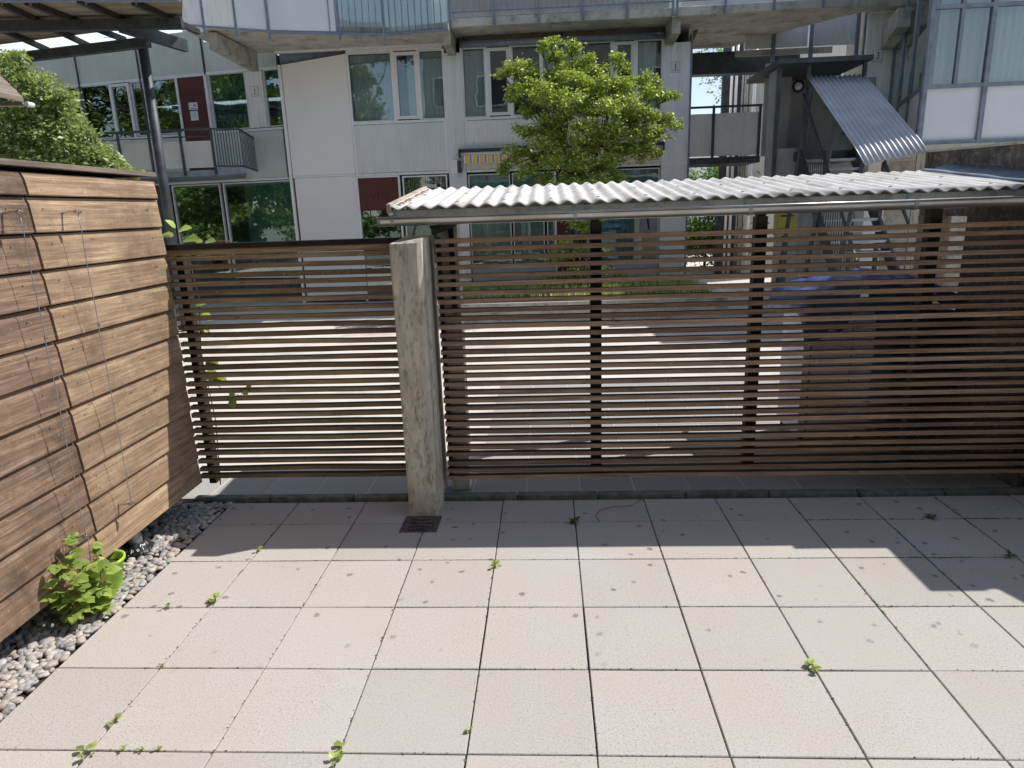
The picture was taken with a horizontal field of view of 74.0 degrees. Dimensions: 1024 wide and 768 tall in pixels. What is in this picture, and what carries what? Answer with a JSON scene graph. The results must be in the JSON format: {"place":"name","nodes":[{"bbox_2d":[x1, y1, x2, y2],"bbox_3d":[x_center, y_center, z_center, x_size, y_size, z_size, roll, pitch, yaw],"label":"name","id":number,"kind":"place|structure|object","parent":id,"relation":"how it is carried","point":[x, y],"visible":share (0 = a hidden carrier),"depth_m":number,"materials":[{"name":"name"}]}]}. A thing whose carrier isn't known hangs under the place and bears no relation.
{"place":"outdoors","nodes":[
{"label":"outdoors","id":0,"kind":"place"},
{"bbox_2d":[0,75,34,107],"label":"parasol","id":1,"kind":"object","parent":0,"point":[8,90],"visible":1,"depth_m":5.13,"materials":[{"name":"beige fabric"}]},
{"bbox_2d":[182,0,692,302],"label":"apartment building","id":2,"kind":"structure","parent":0,"point":[384,103],"depth_m":15.25,"materials":[{"name":"paint"}]},
{"bbox_2d":[348,52,394,121],"bbox_3d":[-3.177,-6.642,15.269,1.053,1.430,0.194,-1,14,3],"label":"window","id":3,"kind":"structure","parent":2,"relation":"in","point":[370,75],"depth_m":15.32,"materials":[{"name":"white glass"}]},
{"bbox_2d":[356,175,403,300],"bbox_3d":[-3.036,-3.404,16.016,1.011,2.860,0.150,-1,14,3],"label":"door","id":4,"kind":"structure","parent":2,"relation":"in","point":[373,192],"depth_m":15.72,"materials":[{"name":"red metal"}]},
{"bbox_2d":[393,51,419,119],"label":"window","id":5,"kind":"structure","parent":2,"relation":"in","point":[411,60],"depth_m":15.19,"materials":[{"name":"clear glass"}]},
{"bbox_2d":[402,174,447,267],"bbox_3d":[-1.974,-3.773,15.886,1.037,2.110,0.075,-1,14,3],"label":"window","id":6,"kind":"structure","parent":2,"relation":"in","point":[403,177],"depth_m":15.63,"materials":[{"name":"white metal"}]},
{"bbox_2d":[418,49,445,119],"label":"window","id":7,"kind":"structure","parent":2,"relation":"in","point":[431,63],"depth_m":15.24,"materials":[{"name":"grey glass"}]},
{"bbox_2d":[461,47,486,117],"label":"window","id":8,"kind":"structure","parent":2,"relation":"in","point":[473,62],"depth_m":15.19,"materials":[{"name":"grey glass"}]},
{"bbox_2d":[468,173,512,263],"bbox_3d":[-0.490,-3.807,15.865,0.950,2.090,0.195,-1,14,3],"label":"window","id":9,"kind":"structure","parent":2,"relation":"in","point":[493,180],"depth_m":15.98,"materials":[{"name":"teal glass"}]},
{"bbox_2d":[487,47,510,115],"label":"window","id":10,"kind":"structure","parent":2,"relation":"in","point":[506,49],"depth_m":15.00,"materials":[{"name":"white plastic"}]},
{"bbox_2d":[511,45,540,115],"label":"window","id":11,"kind":"structure","parent":2,"relation":"in","point":[519,45],"depth_m":14.87,"materials":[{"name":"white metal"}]},
{"bbox_2d":[512,172,544,262],"bbox_3d":[0.393,-3.824,15.817,0.720,2.090,0.194,-1,14,3],"label":"window","id":12,"kind":"structure","parent":2,"relation":"in","point":[520,228],"depth_m":15.94,"materials":[{"name":"teal glass"}]},
{"bbox_2d":[546,171,554,260],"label":"window","id":13,"kind":"structure","parent":2,"relation":"in","point":[550,224],"depth_m":15.90,"materials":[{"name":"glass"}]},
{"bbox_2d":[542,43,578,113],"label":"window","id":14,"kind":"structure","parent":2,"relation":"in","point":[549,66],"depth_m":15.01,"materials":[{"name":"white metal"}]},
{"bbox_2d":[458,141,664,163],"bbox_3d":[1.087,-5.157,15.194,4.570,0.325,0.210,-1,14,3],"label":"awning","id":15,"kind":"object","parent":2,"relation":"attached to","point":[482,155],"visible":0.34,"depth_m":15.21,"materials":[{"name":"metal"}]},
{"bbox_2d":[554,171,586,277],"bbox_3d":[1.363,-3.472,15.746,0.730,2.820,0.075,-1,14,3],"label":"door","id":16,"kind":"structure","parent":2,"relation":"in","point":[560,229],"depth_m":15.72,"materials":[{"name":"brown metal"}]},
{"bbox_2d":[581,41,610,99],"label":"window","id":17,"kind":"structure","parent":2,"relation":"in","point":[604,41],"depth_m":14.75,"materials":[{"name":"white metal"}]},
{"bbox_2d":[615,41,633,108],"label":"window","id":18,"kind":"structure","parent":2,"relation":"in","point":[631,43],"depth_m":14.72,"materials":[{"name":"white plastic"}]},
{"bbox_2d":[596,168,659,259],"bbox_3d":[2.647,-3.869,15.693,1.435,2.090,0.195,-1,14,3],"label":"window","id":19,"kind":"structure","parent":2,"relation":"in","point":[609,226],"depth_m":15.82,"materials":[{"name":"glass"}]},
{"bbox_2d":[637,39,662,109],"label":"window","id":20,"kind":"structure","parent":2,"relation":"in","point":[647,50],"depth_m":14.90,"materials":[{"name":"glass"}]},
{"bbox_2d":[671,61,679,72],"bbox_3d":[3.542,-6.870,14.728,0.200,0.220,0.017,-1,14,3],"label":"house number plate","id":21,"kind":"object","parent":2,"relation":"attached to","point":[675,66],"visible":1,"depth_m":14.72,"materials":[{"name":"metal"}]},
{"bbox_2d":[689,51,799,167],"bbox_3d":[5.482,-6.949,17.392,3.003,2.570,1.500,-1,14,3],"label":"footbridge","id":22,"kind":"object","parent":2,"relation":"attached to","point":[713,134],"visible":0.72,"depth_m":16.86,"materials":[{"name":"metal"}]},
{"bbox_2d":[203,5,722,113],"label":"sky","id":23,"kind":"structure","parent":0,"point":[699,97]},
{"bbox_2d":[0,495,1023,767],"bbox_3d":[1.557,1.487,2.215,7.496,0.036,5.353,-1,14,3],"label":"terrace paving","id":24,"kind":"structure","parent":0,"point":[308,691],"depth_m":3.26,"materials":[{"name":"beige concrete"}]},
{"bbox_2d":[40,532,121,624],"bbox_3d":[-2.235,0.997,3.561,0.275,0.505,0.446,-1,14,3],"label":"bramble","id":25,"kind":"object","parent":24,"relation":"on","point":[82,594],"visible":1,"depth_m":3.50,"materials":[{"name":"green plant"}]},
{"bbox_2d":[76,740,96,758],"bbox_3d":[-1.674,1.447,2.666,0.074,0.032,0.081,-7,15,-19],"label":"weed","id":26,"kind":"object","parent":24,"relation":"on","point":[90,746],"visible":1,"depth_m":2.68,"materials":[{"name":"green plant"}]},
{"bbox_2d":[0,158,201,641],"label":"wooden store","id":27,"kind":"structure","parent":24,"relation":"on","point":[130,279],"depth_m":3.71,"materials":[{"name":"brown wood"}]},
{"bbox_2d":[0,209,89,538],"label":"trellis wire","id":28,"kind":"object","parent":27,"relation":"attached to","point":[19,212],"visible":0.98,"depth_m":3.34,"materials":[{"name":"silver metal"}]},
{"bbox_2d":[60,209,135,505],"bbox_3d":[-2.292,-0.100,3.783,0.112,1.688,0.025,-1,14,3],"label":"trellis wire","id":29,"kind":"object","parent":27,"relation":"attached to","point":[78,212],"visible":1,"depth_m":3.75,"materials":[{"name":"silver metal"}]},
{"bbox_2d":[105,712,122,726],"bbox_3d":[-1.659,1.405,2.840,0.038,0.027,0.070,7,17,31],"label":"weed","id":30,"kind":"object","parent":24,"relation":"on","point":[117,716],"visible":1,"depth_m":2.85,"materials":[{"name":"green plant"}]},
{"bbox_2d":[0,502,231,720],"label":"gravel","id":31,"kind":"structure","parent":24,"relation":"on","point":[39,636],"depth_m":3.57,"materials":[{"name":"white gravel"}]},
{"bbox_2d":[92,549,125,588],"bbox_3d":[-2.317,1.085,3.867,0.240,0.202,0.240,-1,14,3],"label":"flower pot","id":32,"kind":"object","parent":31,"relation":"on","point":[119,557],"visible":0.3,"depth_m":3.85,"materials":[{"name":"plastic"}]},
{"bbox_2d":[120,536,154,555],"bbox_3d":[-2.374,1.016,4.297,0.206,0.062,0.207,-1,14,3],"label":"plastic bag","id":33,"kind":"object","parent":31,"relation":"on","point":[135,549],"visible":0.88,"depth_m":4.24,"materials":[{"name":"black plastic"}]},
{"bbox_2d":[117,744,126,750],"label":"weed","id":34,"kind":"object","parent":24,"relation":"on","point":[122,747],"visible":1,"depth_m":2.69,"materials":[{"name":"green plant"}]},
{"bbox_2d":[206,592,219,601],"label":"weed","id":35,"kind":"object","parent":24,"relation":"on","point":[211,599],"visible":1,"depth_m":3.72,"materials":[{"name":"green plant"}]},
{"bbox_2d":[329,751,343,764],"bbox_3d":[-0.667,1.430,2.597,0.055,0.035,0.061,-9,16,-27],"label":"weed","id":36,"kind":"object","parent":24,"relation":"on","point":[338,755],"visible":1,"depth_m":2.60,"materials":[{"name":"green plant"}]},
{"bbox_2d":[334,740,346,751],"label":"weed","id":37,"kind":"object","parent":24,"relation":"on","point":[337,743],"visible":1,"depth_m":2.66,"materials":[{"name":"green plant"}]},
{"bbox_2d":[389,235,447,515],"bbox_3d":[-0.622,-0.051,4.706,0.214,1.892,0.510,-1,14,3],"label":"concrete post","id":38,"kind":"object","parent":24,"relation":"on","point":[412,261],"visible":0.98,"depth_m":4.50,"materials":[{"name":"grey concrete"}]},
{"bbox_2d":[164,237,406,482],"bbox_3d":[-1.526,-0.122,4.826,1.620,1.750,0.136,-1,14,3],"label":"slatted fence","id":39,"kind":"object","parent":38,"relation":"attached to","point":[187,293],"visible":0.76,"depth_m":4.77,"materials":[{"name":"brown wood"}]},
{"bbox_2d":[163,220,251,484],"bbox_3d":[-2.094,-0.175,4.819,0.508,1.934,0.163,-1,14,3],"label":"climbing vine","id":40,"kind":"object","parent":39,"relation":"attached to","point":[231,398],"visible":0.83,"depth_m":4.79,"materials":[{"name":"green plant"}]},
{"bbox_2d":[399,516,441,532],"bbox_3d":[-0.611,0.942,4.566,0.250,0.038,0.243,-1,14,3],"label":"drain grate","id":41,"kind":"object","parent":24,"relation":"on","point":[416,524],"visible":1,"depth_m":4.54,"materials":[{"name":"metal"}]},
{"bbox_2d":[464,726,472,732],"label":"weed","id":42,"kind":"object","parent":24,"relation":"on","point":[467,729],"visible":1,"depth_m":2.72,"materials":[{"name":"green plant"}]},
{"bbox_2d":[489,560,499,567],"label":"weed","id":43,"kind":"object","parent":24,"relation":"on","point":[494,562],"visible":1,"depth_m":3.99,"materials":[{"name":"green plant"}]},
{"bbox_2d":[0,495,1023,767],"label":"joint moss","id":44,"kind":"object","parent":24,"relation":"on","point":[828,547],"visible":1,"depth_m":3.78,"materials":[{"name":"green plant"}]},
{"bbox_2d":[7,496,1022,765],"bbox_3d":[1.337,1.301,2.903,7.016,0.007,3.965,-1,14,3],"label":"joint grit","id":45,"kind":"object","parent":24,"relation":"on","point":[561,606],"visible":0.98,"depth_m":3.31,"materials":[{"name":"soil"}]},
{"bbox_2d":[568,516,580,523],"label":"weed","id":46,"kind":"object","parent":24,"relation":"on","point":[575,520],"visible":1,"depth_m":4.50,"materials":[{"name":"green plant"}]},
{"bbox_2d":[194,487,1023,503],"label":"kerb","id":47,"kind":"structure","parent":24,"relation":"on","point":[651,494],"depth_m":4.86,"materials":[{"name":"concrete"}]},
{"bbox_2d":[595,499,641,521],"bbox_3d":[0.712,0.854,4.692,0.476,0.004,0.117,-15,20,-42],"label":"dry twig","id":48,"kind":"object","parent":24,"relation":"on","point":[613,506],"visible":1,"depth_m":4.71,"materials":[{"name":"brown wood"}]},
{"bbox_2d":[804,658,821,671],"bbox_3d":[1.332,1.254,3.019,0.047,0.037,0.086,-4,14,-7],"label":"weed","id":49,"kind":"object","parent":24,"relation":"on","point":[808,662],"visible":1,"depth_m":3.02,"materials":[{"name":"green plant"}]},
{"bbox_2d":[924,513,937,518],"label":"weed","id":50,"kind":"object","parent":24,"relation":"on","point":[931,516],"visible":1,"depth_m":4.40,"materials":[{"name":"green plant"}]},
{"bbox_2d":[1004,549,1016,556],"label":"weed","id":51,"kind":"object","parent":24,"relation":"on","point":[1008,552],"visible":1,"depth_m":3.90,"materials":[{"name":"green plant"}]},
{"bbox_2d":[172,255,971,501],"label":"courtyard pavement","id":52,"kind":"structure","parent":0,"point":[734,280],"depth_m":9.67,"materials":[{"name":"concrete"}]},
{"bbox_2d":[0,46,145,179],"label":"elder bush","id":53,"kind":"object","parent":52,"relation":"on","point":[48,130],"visible":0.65,"depth_m":6.50,"materials":[{"name":"green plant"}]},
{"bbox_2d":[0,0,200,331],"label":"canopy","id":54,"kind":"object","parent":52,"relation":"on","point":[45,27],"visible":0.97,"depth_m":11.48,"materials":[{"name":"grey metal"}]},
{"bbox_2d":[0,31,305,301],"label":"gallery building","id":55,"kind":"structure","parent":52,"relation":"on","point":[225,155],"depth_m":16.33,"materials":[{"name":"concrete"}]},
{"bbox_2d":[55,87,84,121],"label":"window","id":56,"kind":"structure","parent":55,"relation":"in","point":[79,110],"depth_m":16.88,"materials":[{"name":"white metal"}]},
{"bbox_2d":[81,84,115,138],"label":"window","id":57,"kind":"structure","parent":55,"relation":"in","point":[100,115],"depth_m":16.81,"materials":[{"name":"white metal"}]},
{"bbox_2d":[108,83,137,141],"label":"window","id":58,"kind":"structure","parent":55,"relation":"in","point":[120,94],"depth_m":16.61,"materials":[{"name":"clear glass"}]},
{"bbox_2d":[130,81,150,135],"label":"window","id":59,"kind":"structure","parent":55,"relation":"in","point":[135,86],"depth_m":16.52,"materials":[{"name":"white"}]},
{"bbox_2d":[153,78,181,134],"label":"window","id":60,"kind":"structure","parent":55,"relation":"in","point":[165,90],"depth_m":16.34,"materials":[{"name":"white glass"}]},
{"bbox_2d":[188,102,197,109],"bbox_3d":[-7.552,-6.582,16.104,0.240,0.160,0.007,2,15,14],"label":"paper notice","id":61,"kind":"object","parent":55,"relation":"attached to","point":[193,105],"visible":1,"depth_m":16.10,"materials":[{"name":"white paper"}]},
{"bbox_2d":[190,111,198,120],"bbox_3d":[-7.546,-6.375,16.157,0.210,0.210,0.006,2,15,14],"label":"paper notice","id":62,"kind":"object","parent":55,"relation":"attached to","point":[194,115],"visible":1,"depth_m":16.16,"materials":[{"name":"white paper"}]},
{"bbox_2d":[174,74,218,170],"bbox_3d":[-7.506,-6.117,16.249,0.848,2.330,0.090,2,15,14],"label":"door","id":63,"kind":"structure","parent":55,"relation":"in","point":[189,88],"depth_m":16.10,"materials":[{"name":"red wood"}]},
{"bbox_2d":[171,183,232,273],"bbox_3d":[-7.719,-3.787,16.959,1.364,2.280,0.075,2,15,14],"label":"window","id":64,"kind":"structure","parent":55,"relation":"in","point":[177,193],"depth_m":16.92,"materials":[{"name":"white metal"}]},
{"bbox_2d":[207,71,251,130],"bbox_3d":[-6.598,-6.628,15.988,0.971,1.230,0.194,2,15,14],"label":"window","id":65,"kind":"structure","parent":55,"relation":"in","point":[230,94],"depth_m":16.05,"materials":[{"name":"white glass"}]},
{"bbox_2d":[250,86,258,96],"bbox_3d":[-5.922,-6.738,15.656,0.200,0.220,0.017,2,15,14],"label":"house number plate","id":66,"kind":"object","parent":55,"relation":"attached to","point":[254,91],"visible":1,"depth_m":15.65,"materials":[{"name":"metal"}]},
{"bbox_2d":[222,180,304,277],"bbox_3d":[-6.023,-3.753,16.602,1.923,2.280,0.195,2,15,14],"label":"window","id":67,"kind":"structure","parent":55,"relation":"in","point":[269,207],"depth_m":16.55,"materials":[{"name":"green glass"}]},
{"bbox_2d":[262,68,283,126],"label":"window","id":68,"kind":"structure","parent":55,"relation":"in","point":[276,78],"depth_m":15.73,"materials":[{"name":"clear glass"}]},
{"bbox_2d":[437,279,730,326],"bbox_3d":[1.276,-1.702,13.732,5.360,0.455,3.200,-1,14,3],"label":"planter","id":69,"kind":"object","parent":52,"relation":"on","point":[548,303],"visible":0.07,"depth_m":12.21,"materials":[{"name":"concrete"}]},
{"bbox_2d":[489,35,683,287],"bbox_3d":[1.338,-4.214,13.540,3.357,4.968,3.077,-13,18,-36],"label":"maple tree","id":70,"kind":"object","parent":69,"relation":"in","point":[552,132],"visible":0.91,"depth_m":12.80,"materials":[{"name":"green plant"}]},
{"bbox_2d":[696,48,722,105],"bbox_3d":[8.515,-9.668,27.288,2.949,8.696,3.357,-1,14,3],"label":"roadside tree","id":71,"kind":"object","parent":52,"relation":"on","point":[718,50],"visible":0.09,"depth_m":26.44,"materials":[{"name":"green plant"}]},
{"bbox_2d":[686,156,769,271],"bbox_3d":[5.894,-5.135,20.739,3.898,3.525,2.856,-1,14,3],"label":"hedge","id":72,"kind":"object","parent":52,"relation":"on","point":[700,224],"visible":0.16,"depth_m":20.39,"materials":[{"name":"green plant"}]},
{"bbox_2d":[722,46,734,273],"bbox_3d":[5.999,-6.541,18.816,0.068,7.000,0.070,-1,14,3],"label":"downpipe","id":73,"kind":"object","parent":52,"relation":"on","point":[727,170],"depth_m":18.92,"materials":[{"name":"white metal"}]},
{"bbox_2d":[726,45,739,273],"bbox_3d":[6.127,-6.543,18.809,0.077,7.000,0.079,-1,14,3],"label":"downpipe","id":74,"kind":"object","parent":52,"relation":"on","point":[735,111],"depth_m":18.85,"materials":[{"name":"white metal"}]},
{"bbox_2d":[733,43,744,272],"bbox_3d":[6.297,-6.547,18.799,0.051,7.000,0.053,-1,14,3],"label":"downpipe","id":75,"kind":"object","parent":52,"relation":"on","point":[739,155],"depth_m":18.91,"materials":[{"name":"metal"}]},
{"bbox_2d":[735,49,750,272],"bbox_3d":[6.402,-6.549,18.794,0.120,7.000,0.123,-1,14,3],"label":"downpipe","id":76,"kind":"object","parent":52,"relation":"on","point":[745,109],"depth_m":18.90,"materials":[{"name":"metal"}]},
{"bbox_2d":[743,49,758,272],"bbox_3d":[6.581,-6.527,18.687,0.102,7.000,0.105,-1,14,3],"label":"downpipe","id":77,"kind":"object","parent":52,"relation":"on","point":[754,87],"depth_m":18.82,"materials":[{"name":"white metal"}]},
{"bbox_2d":[714,25,846,273],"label":"block","id":78,"kind":"structure","parent":52,"relation":"on","point":[838,50],"depth_m":19.29,"materials":[{"name":"grey concrete"}]},
{"bbox_2d":[773,213,795,281],"bbox_3d":[5.461,-2.613,13.726,0.360,1.950,0.254,-1,14,3],"label":"letterbox","id":79,"kind":"object","parent":52,"relation":"on","point":[779,221],"visible":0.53,"depth_m":13.47,"materials":[{"name":"yellow metal"}]},
{"bbox_2d":[746,54,926,296],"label":"stair tower","id":80,"kind":"structure","parent":52,"relation":"on","point":[826,120],"depth_m":11.91,"materials":[{"name":"metal"}]},
{"bbox_2d":[792,80,804,92],"bbox_3d":[5.582,-5.806,13.254,0.240,0.240,0.075,7,17,32],"label":"wall lamp","id":81,"kind":"object","parent":80,"relation":"attached to","point":[798,86],"visible":1,"depth_m":13.24,"materials":[{"name":"glass"}]},
{"bbox_2d":[735,0,1023,285],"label":"bay building","id":82,"kind":"structure","parent":52,"relation":"on","point":[948,73],"depth_m":11.14,"materials":[{"name":"grey concrete"}]},
{"bbox_2d":[673,0,855,48],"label":"walkway","id":83,"kind":"structure","parent":82,"relation":"attached to","point":[721,23],"depth_m":13.96,"materials":[{"name":"concrete"}]},
{"bbox_2d":[872,49,882,61],"bbox_3d":[7.461,-6.700,13.870,0.200,0.220,0.017,-1,14,3],"label":"house number plate","id":84,"kind":"object","parent":82,"relation":"attached to","point":[878,55],"visible":1,"depth_m":13.87,"materials":[{"name":"metal"}]},
{"bbox_2d":[462,272,716,298],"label":"planter grass","id":85,"kind":"structure","parent":0,"point":[614,284],"depth_m":13.31,"materials":[{"name":"green plant"}]},
{"bbox_2d":[183,380,1011,497],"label":"shed floor","id":86,"kind":"structure","parent":0,"point":[330,485],"depth_m":5.24,"materials":[{"name":"grey concrete"}]},
{"bbox_2d":[377,163,1023,488],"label":"shed","id":87,"kind":"structure","parent":86,"relation":"on","point":[442,213],"depth_m":4.42,"materials":[{"name":"metal"}]},
{"bbox_2d":[397,188,430,204],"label":"dry leaf litter","id":88,"kind":"object","parent":87,"relation":"on","point":[412,197],"visible":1,"depth_m":4.88,"materials":[{"name":"brown plant"}]},
{"bbox_2d":[434,208,1023,479],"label":"slatted fence","id":89,"kind":"object","parent":87,"relation":"attached to","point":[904,444],"visible":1,"depth_m":4.62,"materials":[{"name":"brown wood"}]},
{"bbox_2d":[777,305,875,445],"bbox_3d":[2.677,-0.085,5.845,0.560,1.140,0.528,-1,14,3],"label":"waste container","id":90,"kind":"object","parent":86,"relation":"on","point":[828,356],"visible":0.14,"depth_m":5.61,"materials":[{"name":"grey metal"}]},
{"bbox_2d":[856,302,962,443],"bbox_3d":[3.275,-0.097,5.790,0.548,1.150,0.828,-1,14,3],"label":"waste container","id":91,"kind":"object","parent":86,"relation":"on","point":[907,354],"visible":0.09,"depth_m":5.44,"materials":[{"name":"plastic"}]},
{"bbox_2d":[766,268,965,339],"bbox_3d":[2.930,-0.702,5.743,1.224,0.552,0.996,-1,14,3],"label":"tarpaulin","id":92,"kind":"object","parent":91,"relation":"on","point":[854,277],"visible":0.41,"depth_m":5.37,"materials":[{"name":"blue plastic"}]},
{"bbox_2d":[905,141,1023,486],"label":"wall","id":93,"kind":"structure","parent":86,"relation":"on","point":[1010,155],"depth_m":5.08,"materials":[{"name":"concrete"}]},
{"label":"ground","id":94,"kind":"structure","parent":0,"visible":0},
{"bbox_2d":[687,156,718,226],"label":"distant house","id":95,"kind":"structure","parent":94,"relation":"on","point":[699,169],"depth_m":39.83,"materials":[{"name":"white tile"}]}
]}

